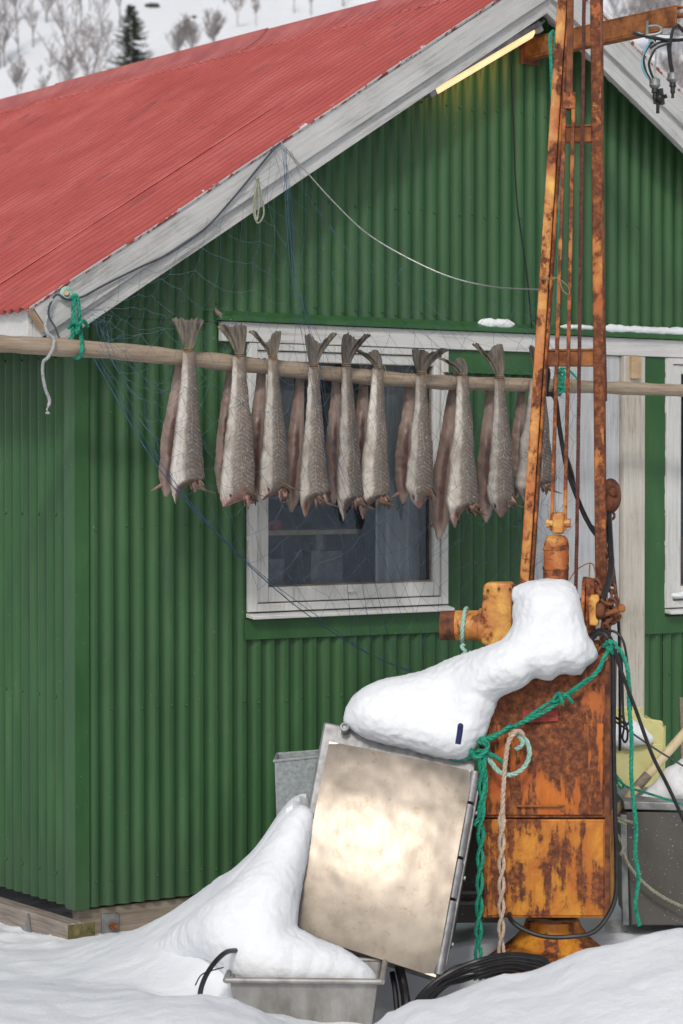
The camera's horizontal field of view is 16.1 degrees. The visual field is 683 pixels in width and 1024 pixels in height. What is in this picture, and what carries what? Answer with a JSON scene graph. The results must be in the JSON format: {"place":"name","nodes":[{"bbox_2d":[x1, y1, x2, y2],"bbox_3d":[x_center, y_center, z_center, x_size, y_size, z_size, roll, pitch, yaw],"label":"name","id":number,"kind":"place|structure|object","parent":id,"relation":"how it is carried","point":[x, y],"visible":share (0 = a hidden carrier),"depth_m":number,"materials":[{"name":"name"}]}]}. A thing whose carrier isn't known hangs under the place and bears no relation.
{"place":"outdoors","nodes":[
{"label":"outdoors","id":0,"kind":"place"},
{"bbox_2d":[0,0,682,1023],"bbox_3d":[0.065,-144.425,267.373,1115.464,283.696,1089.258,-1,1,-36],"label":"snow ground","id":1,"kind":"structure","parent":0,"point":[628,974],"depth_m":8.04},
{"bbox_2d":[0,0,22,68],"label":"bare birch","id":2,"kind":"object","parent":1,"relation":"on","point":[6,36],"visible":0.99,"depth_m":151.40,"materials":[{"name":"grey plant"}]},
{"bbox_2d":[7,54,29,93],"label":"bare birch","id":3,"kind":"object","parent":1,"relation":"on","point":[15,80],"visible":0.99,"depth_m":141.92,"materials":[{"name":"grey plant"}]},
{"bbox_2d":[18,0,40,47],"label":"bare birch","id":4,"kind":"object","parent":1,"relation":"on","point":[32,17],"visible":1,"depth_m":154.38,"materials":[{"name":"grey plant"}]},
{"bbox_2d":[35,65,51,89],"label":"bare birch","id":5,"kind":"object","parent":1,"relation":"on","point":[42,85],"visible":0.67,"depth_m":136.54,"materials":[{"name":"grey plant"}]},
{"bbox_2d":[39,0,54,22],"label":"bare birch","id":6,"kind":"object","parent":1,"relation":"on","point":[50,2],"visible":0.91,"depth_m":167.36,"materials":[{"name":"grey plant"}]},
{"bbox_2d":[52,46,80,81],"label":"bare birch","id":7,"kind":"object","parent":1,"relation":"on","point":[59,68],"visible":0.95,"depth_m":140.93,"materials":[{"name":"grey plant"}]},
{"bbox_2d":[36,0,98,75],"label":"bare birch","id":8,"kind":"object","parent":1,"relation":"on","point":[73,53],"visible":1,"depth_m":140.95,"materials":[{"name":"grey plant"}]},
{"bbox_2d":[64,6,113,75],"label":"bare birch","id":9,"kind":"object","parent":1,"relation":"on","point":[95,63],"visible":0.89,"depth_m":144.94,"materials":[{"name":"grey plant"}]},
{"bbox_2d":[92,0,109,32],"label":"bare birch","id":10,"kind":"object","parent":1,"relation":"on","point":[99,10],"visible":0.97,"depth_m":157.92,"materials":[{"name":"grey plant"}]},
{"bbox_2d":[101,4,153,69],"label":"spruce","id":11,"kind":"object","parent":1,"relation":"on","point":[134,25],"visible":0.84,"depth_m":149.89,"materials":[{"name":"needle"},{"name":"spruce bark"}]},
{"bbox_2d":[165,20,187,51],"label":"bare birch","id":12,"kind":"object","parent":1,"relation":"on","point":[179,41],"visible":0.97,"depth_m":151.84,"materials":[{"name":"grey plant"}]},
{"bbox_2d":[180,13,202,47],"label":"bare birch","id":13,"kind":"object","parent":1,"relation":"on","point":[192,33],"visible":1,"depth_m":151.94,"materials":[{"name":"grey plant"}]},
{"bbox_2d":[200,6,227,41],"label":"bare birch","id":14,"kind":"object","parent":1,"relation":"on","point":[215,29],"visible":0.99,"depth_m":153.88,"materials":[{"name":"grey plant"}]},
{"bbox_2d":[198,948,237,993],"bbox_3d":[-0.389,1.474,7.754,0.024,0.134,0.257,1,1,28],"label":"black cable","id":15,"kind":"object","parent":1,"relation":"on","point":[218,958],"visible":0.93,"depth_m":7.71,"materials":[{"name":"rubber"}]},
{"bbox_2d":[153,805,375,986],"bbox_3d":[-0.309,1.298,8.142,0.479,0.602,0.882,-1,1,-36],"label":"snow pile","id":16,"kind":"object","parent":1,"relation":"on","point":[250,911],"visible":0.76,"depth_m":7.92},
{"bbox_2d":[273,749,318,816],"bbox_3d":[-0.135,1.143,8.957,0.229,0.552,0.436,0,1,0],"label":"zinc tub","id":17,"kind":"object","parent":1,"relation":"on","point":[294,773],"visible":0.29,"depth_m":8.80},
{"bbox_2d":[223,957,387,1023],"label":"metal trough","id":18,"kind":"object","parent":1,"relation":"on","point":[323,1000],"visible":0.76,"depth_m":7.77,"materials":[{"name":"metal"}]},
{"bbox_2d":[0,0,682,939],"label":"fishing hut","id":19,"kind":"object","parent":1,"relation":"on","point":[174,678],"visible":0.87,"depth_m":9.83,"materials":[{"name":"green paint"}]},
{"bbox_2d":[60,286,72,300],"bbox_3d":[-1.006,-0.799,8.862,0.056,0.056,0.015,-1,1,-36],"label":"rope ring","id":20,"kind":"object","parent":19,"relation":"attached to","point":[65,288],"visible":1,"depth_m":8.86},
{"bbox_2d":[66,293,89,359],"bbox_3d":[-0.964,-0.675,8.805,0.078,0.246,0.151,0,1,2],"label":"green rope","id":21,"kind":"object","parent":20,"relation":"hanging from","point":[73,324],"visible":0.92,"depth_m":8.83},
{"bbox_2d":[0,335,682,396],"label":"drying pole","id":22,"kind":"object","parent":21,"relation":"hanging from","point":[64,347],"visible":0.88,"depth_m":9.26,"materials":[{"name":"brown wood"}]},
{"bbox_2d":[41,298,55,414],"bbox_3d":[-1.060,-0.565,8.744,0.053,0.427,0.170,0,1,-9],"label":"grey cord","id":23,"kind":"object","parent":22,"relation":"hanging from","point":[52,337],"visible":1,"depth_m":8.71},
{"bbox_2d":[151,365,181,496],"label":"split cod","id":24,"kind":"object","parent":22,"relation":"attached to","point":[166,451],"visible":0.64,"depth_m":9.10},
{"bbox_2d":[170,316,215,503],"bbox_3d":[-0.551,-0.378,8.991,0.171,0.696,0.082,0,0,-4],"label":"split cod","id":25,"kind":"object","parent":22,"relation":"attached to","point":[184,477],"visible":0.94,"depth_m":8.98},
{"bbox_2d":[214,353,234,493],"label":"split cod","id":26,"kind":"object","parent":22,"relation":"attached to","point":[221,429],"visible":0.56,"depth_m":9.22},
{"bbox_2d":[217,323,264,508],"bbox_3d":[-0.379,-0.360,9.124,0.199,0.702,0.082,1,1,10],"label":"split cod","id":27,"kind":"object","parent":22,"relation":"attached to","point":[235,449],"visible":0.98,"depth_m":9.11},
{"bbox_2d":[251,358,265,503],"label":"split cod","id":28,"kind":"object","parent":22,"relation":"attached to","point":[259,407],"visible":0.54,"depth_m":9.30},
{"bbox_2d":[249,330,301,503],"bbox_3d":[-0.251,-0.363,9.221,0.198,0.663,0.083,-1,2,-3],"label":"split cod","id":29,"kind":"object","parent":22,"relation":"attached to","point":[274,441],"visible":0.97,"depth_m":9.21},
{"bbox_2d":[281,378,303,511],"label":"split cod","id":30,"kind":"object","parent":22,"relation":"attached to","point":[296,438],"visible":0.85,"depth_m":9.41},
{"bbox_2d":[299,332,340,516],"bbox_3d":[-0.085,-0.335,9.330,0.170,0.712,0.082,0,2,12],"label":"split cod","id":31,"kind":"object","parent":22,"relation":"attached to","point":[316,474],"visible":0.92,"depth_m":9.32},
{"bbox_2d":[325,366,340,503],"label":"split cod","id":32,"kind":"object","parent":22,"relation":"attached to","point":[334,423],"visible":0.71,"depth_m":9.51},
{"bbox_2d":[336,332,375,520],"bbox_3d":[0.057,-0.332,9.425,0.154,0.734,0.082,0,1,-6],"label":"split cod","id":33,"kind":"object","parent":22,"relation":"attached to","point":[348,416],"visible":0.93,"depth_m":9.41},
{"bbox_2d":[355,364,368,468],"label":"split cod","id":34,"kind":"object","parent":22,"relation":"attached to","point":[361,403],"visible":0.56,"depth_m":9.59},
{"bbox_2d":[357,349,397,518],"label":"split cod","id":35,"kind":"object","parent":22,"relation":"attached to","point":[378,488],"visible":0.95,"depth_m":9.49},
{"bbox_2d":[390,371,414,503],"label":"split cod","id":36,"kind":"object","parent":22,"relation":"attached to","point":[401,460],"visible":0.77,"depth_m":9.73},
{"bbox_2d":[405,348,448,508],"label":"split cod","id":37,"kind":"object","parent":22,"relation":"attached to","point":[420,439],"visible":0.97,"depth_m":9.62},
{"bbox_2d":[428,371,458,539],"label":"split cod","id":38,"kind":"object","parent":22,"relation":"attached to","point":[439,508],"visible":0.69,"depth_m":9.86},
{"bbox_2d":[439,357,487,527],"bbox_3d":[0.491,-0.281,9.765,0.199,0.689,0.084,0,1,-1],"label":"split cod","id":39,"kind":"object","parent":22,"relation":"attached to","point":[459,497],"visible":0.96,"depth_m":9.75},
{"bbox_2d":[476,376,493,521],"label":"split cod","id":40,"kind":"object","parent":22,"relation":"attached to","point":[486,508],"visible":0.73,"depth_m":9.98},
{"bbox_2d":[472,343,523,516],"bbox_3d":[0.645,-0.335,9.872,0.235,0.716,0.082,0,0,12],"label":"split cod","id":41,"kind":"object","parent":22,"relation":"attached to","point":[501,487],"visible":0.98,"depth_m":9.86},
{"bbox_2d":[511,377,525,497],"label":"split cod","id":42,"kind":"object","parent":22,"relation":"attached to","point":[520,414],"visible":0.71,"depth_m":10.07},
{"bbox_2d":[514,345,561,501],"bbox_3d":[0.813,-0.365,9.994,0.196,0.648,0.080,0,1,4],"label":"split cod","id":43,"kind":"object","parent":22,"relation":"attached to","point":[520,478],"visible":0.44,"depth_m":9.98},
{"bbox_2d":[548,29,576,396],"bbox_3d":[0.881,-1.231,9.968,0.109,1.504,0.294,1,1,28],"label":"green rope","id":44,"kind":"object","parent":22,"relation":"attached to","point":[561,387],"visible":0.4,"depth_m":10.06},
{"bbox_2d":[47,142,280,338],"bbox_3d":[-0.654,-1.025,9.107,1.040,0.814,0.082,-1,1,-40],"label":"slate line","id":45,"kind":"object","parent":19,"relation":"attached to","point":[175,249],"visible":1,"depth_m":9.10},
{"bbox_2d":[65,146,576,670],"bbox_3d":[0.012,-0.367,9.354,2.336,2.096,0.544,-1,1,-36],"label":"fishing net","id":46,"kind":"object","parent":45,"relation":"hanging from","point":[317,400],"visible":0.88,"depth_m":9.29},
{"bbox_2d":[94,358,414,672],"bbox_3d":[-0.183,0.060,9.199,1.677,1.244,0.306,-1,1,-44],"label":"net rope","id":47,"kind":"object","parent":46,"relation":"attached to","point":[217,533],"visible":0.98,"depth_m":8.74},
{"bbox_2d":[282,148,427,650],"bbox_3d":[0.102,-0.422,9.471,0.820,1.985,0.289,-1,1,-36],"label":"gathered twine","id":48,"kind":"object","parent":46,"relation":"hanging from","point":[286,179],"visible":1,"depth_m":9.24,"materials":[{"name":"blue fabric"}]},
{"bbox_2d":[252,177,264,223],"bbox_3d":[-0.320,-1.203,9.348,0.055,0.183,0.020,-1,1,-36],"label":"wire loop","id":49,"kind":"object","parent":19,"relation":"hanging from","point":[254,199],"visible":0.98,"depth_m":9.34,"materials":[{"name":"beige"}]},
{"bbox_2d":[268,558,283,584],"bbox_3d":[-0.406,0.221,10.039,0.300,0.210,0.150,-1,1,-36],"label":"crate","id":50,"kind":"object","parent":19,"relation":"in","point":[275,566],"visible":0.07,"depth_m":10.05,"materials":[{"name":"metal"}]},
{"bbox_2d":[268,376,293,498],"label":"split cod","id":51,"kind":"object","parent":19,"relation":"hanging from","point":[287,392],"visible":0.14,"depth_m":10.02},
{"bbox_2d":[268,528,361,535],"bbox_3d":[-0.252,0.084,10.130,0.700,0.020,0.180,-1,1,-36],"label":"shelf","id":52,"kind":"object","parent":19,"relation":"attached to","point":[319,531],"visible":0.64,"depth_m":10.14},
{"bbox_2d":[268,520,280,529],"bbox_3d":[-0.353,0.036,10.031,0.180,0.079,0.100,-1,1,-36],"label":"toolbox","id":53,"kind":"object","parent":52,"relation":"on","point":[275,525],"visible":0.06,"depth_m":10.03,"materials":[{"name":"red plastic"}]},
{"bbox_2d":[292,534,341,583],"bbox_3d":[-0.102,0.228,10.216,0.160,0.270,0.140,-1,1,-36],"label":"canister","id":54,"kind":"object","parent":19,"relation":"in","point":[311,558],"visible":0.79,"depth_m":10.17,"materials":[{"name":"metal"}]},
{"bbox_2d":[246,343,454,619],"bbox_3d":[0.033,-0.128,9.921,1.020,1.099,0.105,-1,1,-36],"label":"window","id":55,"kind":"structure","parent":19,"relation":"in","point":[256,515],"depth_m":9.90,"materials":[{"name":"white paint"}]},
{"bbox_2d":[375,365,418,597],"bbox_3d":[0.241,-0.143,10.246,0.240,1.030,0.040,-1,1,-36],"label":"curtain","id":56,"kind":"object","parent":19,"relation":"hanging from","point":[405,529],"visible":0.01,"depth_m":10.23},
{"bbox_2d":[281,143,538,289],"bbox_3d":[0.330,-1.131,9.367,1.079,0.607,0.414,0,1,25],"label":"silver wire","id":57,"kind":"object","parent":19,"relation":"attached to","point":[396,251],"visible":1,"depth_m":9.53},
{"bbox_2d":[424,19,544,98],"bbox_3d":[0.601,-1.899,10.117,0.651,0.390,0.060,-1,1,-36],"label":"strip lamp","id":58,"kind":"object","parent":19,"relation":"attached to","point":[529,32],"visible":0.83,"depth_m":10.12,"materials":[{"name":"metal"}]},
{"bbox_2d":[478,318,514,327],"bbox_3d":[0.661,-0.804,10.340,0.189,0.048,0.040,-1,1,-36],"label":"snow patch","id":59,"kind":"object","parent":19,"relation":"on","point":[489,322],"visible":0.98,"depth_m":10.32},
{"bbox_2d":[510,53,532,328],"bbox_3d":[0.772,-1.375,10.392,0.119,1.173,0.010,-1,1,-29],"label":"thin cable","id":60,"kind":"object","parent":19,"relation":"attached to","point":[516,188],"visible":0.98,"depth_m":10.38,"materials":[{"name":"black rubber"}]},
{"bbox_2d":[534,367,595,639],"bbox_3d":[0.976,0.377,10.643,0.361,2.136,0.032,-1,1,-36],"label":"door","id":61,"kind":"structure","parent":19,"relation":"in","point":[586,552],"depth_m":10.65,"materials":[{"name":"white paint"}]},
{"bbox_2d":[606,324,682,334],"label":"snow patch","id":62,"kind":"object","parent":19,"relation":"on","point":[644,329],"visible":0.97,"depth_m":10.82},
{"bbox_2d":[664,358,682,614],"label":"window","id":63,"kind":"structure","parent":19,"relation":"in","point":[673,366],"depth_m":10.96,"materials":[{"name":"white paint"}]},
{"bbox_2d":[297,722,479,979],"bbox_3d":[0.154,1.165,8.327,0.652,0.881,0.574,0,1,8],"label":"aluminium box","id":64,"kind":"object","parent":1,"relation":"on","point":[390,845],"visible":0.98,"depth_m":8.15,"materials":[{"name":"silver metal"}]},
{"bbox_2d":[343,578,597,759],"bbox_3d":[0.446,0.541,8.353,0.873,0.628,0.338,0,1,10],"label":"snow pile","id":65,"kind":"object","parent":64,"relation":"on","point":[427,711],"visible":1,"depth_m":8.24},
{"bbox_2d":[455,723,462,744],"bbox_3d":[0.392,0.738,8.055,0.028,0.071,0.020,0,1,0],"label":"tool grip","id":66,"kind":"object","parent":65,"relation":"in","point":[459,733],"visible":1,"depth_m":8.05,"materials":[{"name":"blue plastic"}]},
{"bbox_2d":[389,971,399,1009],"bbox_3d":[0.182,1.644,8.131,0.020,0.190,0.119,0,1,-12],"label":"ribbed tube","id":67,"kind":"object","parent":1,"relation":"on","point":[395,990],"visible":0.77,"depth_m":8.13,"materials":[{"name":"black rubber"}]},
{"bbox_2d":[394,966,409,1005],"bbox_3d":[0.211,1.623,8.084,0.044,0.218,0.134,0,1,-16],"label":"ribbed tube","id":68,"kind":"object","parent":1,"relation":"on","point":[403,984],"visible":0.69,"depth_m":8.11,"materials":[{"name":"black rubber"}]},
{"bbox_2d":[450,799,498,922],"bbox_3d":[0.452,1.266,9.014,0.282,0.476,0.322,0,1,0],"label":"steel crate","id":69,"kind":"object","parent":1,"relation":"on","point":[466,913],"visible":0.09,"depth_m":8.88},
{"bbox_2d":[432,971,516,998],"bbox_3d":[0.459,1.661,8.255,0.571,0.177,0.104,-1,1,-36],"label":"coiled hose","id":70,"kind":"object","parent":1,"relation":"on","point":[483,977],"visible":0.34,"depth_m":8.25,"materials":[{"name":"black rubber"}]},
{"bbox_2d":[430,967,527,998],"bbox_3d":[0.453,1.643,8.209,0.583,0.191,0.105,-1,1,-34],"label":"coiled hose","id":71,"kind":"object","parent":1,"relation":"on","point":[466,978],"visible":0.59,"depth_m":8.20,"materials":[{"name":"black rubber"}]},
{"bbox_2d":[414,952,549,999],"bbox_3d":[0.433,1.580,8.016,0.614,0.231,0.121,-1,1,-32],"label":"coiled hose","id":72,"kind":"object","parent":1,"relation":"on","point":[438,979],"visible":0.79,"depth_m":8.01,"materials":[{"name":"black rubber"}]},
{"bbox_2d":[426,963,537,998],"bbox_3d":[0.448,1.627,8.161,0.592,0.202,0.109,-1,1,-33],"label":"coiled hose","id":73,"kind":"object","parent":1,"relation":"on","point":[513,965],"visible":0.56,"depth_m":8.18,"materials":[{"name":"black rubber"}]},
{"bbox_2d":[424,960,542,998],"bbox_3d":[0.443,1.610,8.113,0.602,0.214,0.114,-1,1,-33],"label":"coiled hose","id":74,"kind":"object","parent":1,"relation":"on","point":[458,974],"visible":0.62,"depth_m":8.10,"materials":[{"name":"black rubber"}]},
{"bbox_2d":[421,957,545,999],"bbox_3d":[0.438,1.595,8.064,0.607,0.222,0.118,-1,1,-32],"label":"coiled hose","id":75,"kind":"object","parent":1,"relation":"on","point":[540,962],"visible":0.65,"depth_m":8.09,"materials":[{"name":"black rubber"}]},
{"bbox_2d":[438,0,616,972],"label":"deck crane","id":76,"kind":"object","parent":1,"relation":"on","point":[558,874],"visible":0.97,"depth_m":8.36,"materials":[{"name":"yellow paint"}]},
{"bbox_2d":[460,606,470,653],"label":"mint rope","id":77,"kind":"object","parent":76,"relation":"attached to","point":[462,627],"visible":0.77,"depth_m":8.46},
{"bbox_2d":[486,733,531,776],"bbox_3d":[0.564,0.829,8.273,0.174,0.154,0.030,0,1,17],"label":"mint rope","id":78,"kind":"object","parent":76,"relation":"hanging from","point":[525,741],"visible":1,"depth_m":8.26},
{"bbox_2d":[497,729,524,952],"bbox_3d":[0.578,1.138,8.258,0.096,0.801,0.034,0,1,2],"label":"beige rope","id":79,"kind":"object","parent":76,"relation":"hanging from","point":[502,816],"visible":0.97,"depth_m":8.26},
{"bbox_2d":[449,639,617,770],"bbox_3d":[0.646,0.664,8.267,0.594,0.465,0.066,0,1,4],"label":"green rope","id":80,"kind":"object","parent":76,"relation":"attached to","point":[558,698],"visible":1,"depth_m":8.26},
{"bbox_2d":[473,750,487,980],"bbox_3d":[0.473,1.208,8.277,0.056,0.793,0.028,0,1,10],"label":"green rope","id":81,"kind":"object","parent":80,"relation":"hanging from","point":[483,781],"visible":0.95,"depth_m":8.27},
{"bbox_2d":[610,645,640,926],"bbox_3d":[0.965,0.929,8.233,0.112,0.962,0.023,0,1,15],"label":"green rope","id":82,"kind":"object","parent":80,"relation":"hanging from","point":[632,790],"visible":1,"depth_m":8.22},
{"bbox_2d":[507,631,618,939],"bbox_3d":[0.751,0.930,8.272,0.388,1.051,0.106,0,1,12],"label":"hydraulic hose","id":83,"kind":"object","parent":76,"relation":"attached to","point":[512,921],"visible":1,"depth_m":8.27,"materials":[{"name":"black rubber"}]},
{"bbox_2d":[546,367,594,535],"bbox_3d":[0.824,-0.214,8.562,0.238,0.636,0.036,0,1,16],"label":"hydraulic hose","id":84,"kind":"object","parent":76,"relation":"attached to","point":[573,486],"visible":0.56,"depth_m":8.56,"materials":[{"name":"black rubber"}]},
{"bbox_2d":[585,577,611,653],"bbox_3d":[0.883,0.371,8.356,0.116,0.291,0.050,1,1,29],"label":"chain","id":85,"kind":"object","parent":76,"relation":"hanging from","point":[598,588],"visible":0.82,"depth_m":8.34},
{"bbox_2d":[598,604,625,619],"bbox_3d":[0.925,0.344,8.309,0.113,0.059,0.029,1,1,38],"label":"shackle pin","id":86,"kind":"object","parent":85,"relation":"attached to","point":[621,608],"visible":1,"depth_m":8.29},
{"bbox_2d":[520,5,682,65],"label":"steel beam","id":87,"kind":"structure","parent":76,"relation":"attached to","point":[534,49],"depth_m":9.95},
{"bbox_2d":[632,31,682,113],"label":"cable bundle","id":88,"kind":"object","parent":87,"relation":"hanging from","point":[659,97],"visible":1,"depth_m":9.64,"materials":[{"name":"black rubber"}]},
{"bbox_2d":[660,28,682,35],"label":"strap","id":89,"kind":"object","parent":87,"relation":"attached to","point":[677,31],"visible":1,"depth_m":9.67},
{"bbox_2d":[646,21,662,38],"bbox_3d":[1.243,-1.920,9.644,0.075,0.071,0.012,0,1,0],"label":"shackle","id":90,"kind":"object","parent":89,"relation":"hanging from","point":[648,26],"visible":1,"depth_m":9.64,"materials":[{"name":"metal"}]},
{"bbox_2d":[667,24,682,97],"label":"cable bundle","id":91,"kind":"object","parent":87,"relation":"hanging from","point":[672,78],"visible":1,"depth_m":9.64,"materials":[{"name":"black rubber"}]},
{"bbox_2d":[599,512,614,601],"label":"hydraulic hose","id":92,"kind":"object","parent":76,"relation":"attached to","point":[609,578],"visible":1,"depth_m":8.38,"materials":[{"name":"black rubber"}]},
{"bbox_2d":[595,591,621,653],"bbox_3d":[0.902,0.382,8.334,0.113,0.215,0.072,1,1,26],"label":"chain","id":93,"kind":"object","parent":76,"relation":"on","point":[612,620],"visible":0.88,"depth_m":8.32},
{"bbox_2d":[599,547,619,645],"bbox_3d":[0.916,0.285,8.407,0.069,0.372,0.161,0,1,-8],"label":"chain","id":94,"kind":"object","parent":76,"relation":"hanging from","point":[612,591],"visible":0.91,"depth_m":8.36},
{"bbox_2d":[606,478,620,520],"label":"pulley block","id":95,"kind":"structure","parent":76,"relation":"hanging from","point":[613,495],"depth_m":8.50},
{"bbox_2d":[614,566,621,750],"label":"hydraulic hose","id":96,"kind":"object","parent":76,"relation":"attached to","point":[619,701],"visible":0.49,"depth_m":8.47,"materials":[{"name":"black rubber"}]},
{"bbox_2d":[607,630,631,724],"bbox_3d":[0.945,0.567,8.315,0.114,0.327,0.027,0,1,24],"label":"black cable","id":97,"kind":"object","parent":76,"relation":"hanging from","point":[622,683],"visible":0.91,"depth_m":8.30,"materials":[{"name":"rubber"}]},
{"bbox_2d":[588,628,682,821],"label":"black cable","id":98,"kind":"object","parent":76,"relation":"hanging from","point":[657,766],"visible":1,"depth_m":8.20,"materials":[{"name":"rubber"}]},
{"bbox_2d":[616,721,682,766],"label":"thin cable","id":99,"kind":"object","parent":76,"relation":"attached to","point":[662,753],"visible":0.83,"depth_m":8.45,"materials":[{"name":"rubber"}]},
{"bbox_2d":[617,775,682,805],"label":"green rope","id":100,"kind":"object","parent":76,"relation":"attached to","point":[619,780],"visible":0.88,"depth_m":8.47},
{"bbox_2d":[603,0,657,18],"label":"bare birch","id":101,"kind":"object","parent":1,"relation":"on","point":[633,8],"visible":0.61,"depth_m":149.41,"materials":[{"name":"grey plant"}]},
{"bbox_2d":[628,0,665,53],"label":"bare birch","id":102,"kind":"object","parent":1,"relation":"on","point":[654,8],"visible":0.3,"depth_m":151.34,"materials":[{"name":"grey plant"}]},
{"bbox_2d":[617,786,682,924],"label":"steel bin","id":103,"kind":"object","parent":1,"relation":"on","point":[660,841],"visible":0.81,"depth_m":8.74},
{"bbox_2d":[616,707,665,786],"bbox_3d":[1.134,1.086,9.822,0.307,0.601,0.424,0,1,0],"label":"yellow tub","id":104,"kind":"object","parent":103,"relation":"on","point":[643,760],"visible":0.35,"depth_m":9.61,"materials":[{"name":"plastic"}]},
{"bbox_2d":[616,720,653,748],"bbox_3d":[1.126,0.880,9.587,0.218,0.117,0.099,0,1,-5],"label":"snow patch","id":105,"kind":"object","parent":104,"relation":"attached to","point":[637,730],"visible":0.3,"depth_m":9.56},
{"bbox_2d":[617,728,682,815],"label":"wooden shaft","id":106,"kind":"object","parent":103,"relation":"on","point":[651,770],"visible":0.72,"depth_m":8.85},
{"bbox_2d":[618,833,682,907],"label":"olive rope","id":107,"kind":"object","parent":103,"relation":"hanging from","point":[630,867],"visible":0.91,"depth_m":8.68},
{"bbox_2d":[639,758,682,798],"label":"snow pile","id":108,"kind":"object","parent":103,"relation":"on","point":[673,773],"visible":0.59,"depth_m":8.84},
{"bbox_2d":[656,51,678,72],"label":"bare birch","id":109,"kind":"object","parent":1,"relation":"on","point":[663,66],"visible":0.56,"depth_m":139.43,"materials":[{"name":"grey plant"}]},
{"bbox_2d":[654,0,682,53],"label":"bare birch","id":110,"kind":"object","parent":1,"relation":"on","point":[671,2],"visible":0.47,"depth_m":150.41,"materials":[{"name":"grey plant"}]},
{"bbox_2d":[664,36,682,88],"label":"bare birch","id":111,"kind":"object","parent":1,"relation":"on","point":[677,66],"visible":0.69,"depth_m":137.94,"materials":[{"name":"grey plant"}]},
{"bbox_2d":[679,697,682,758],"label":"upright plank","id":112,"kind":"object","parent":1,"relation":"on","point":[681,719],"visible":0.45,"depth_m":10.22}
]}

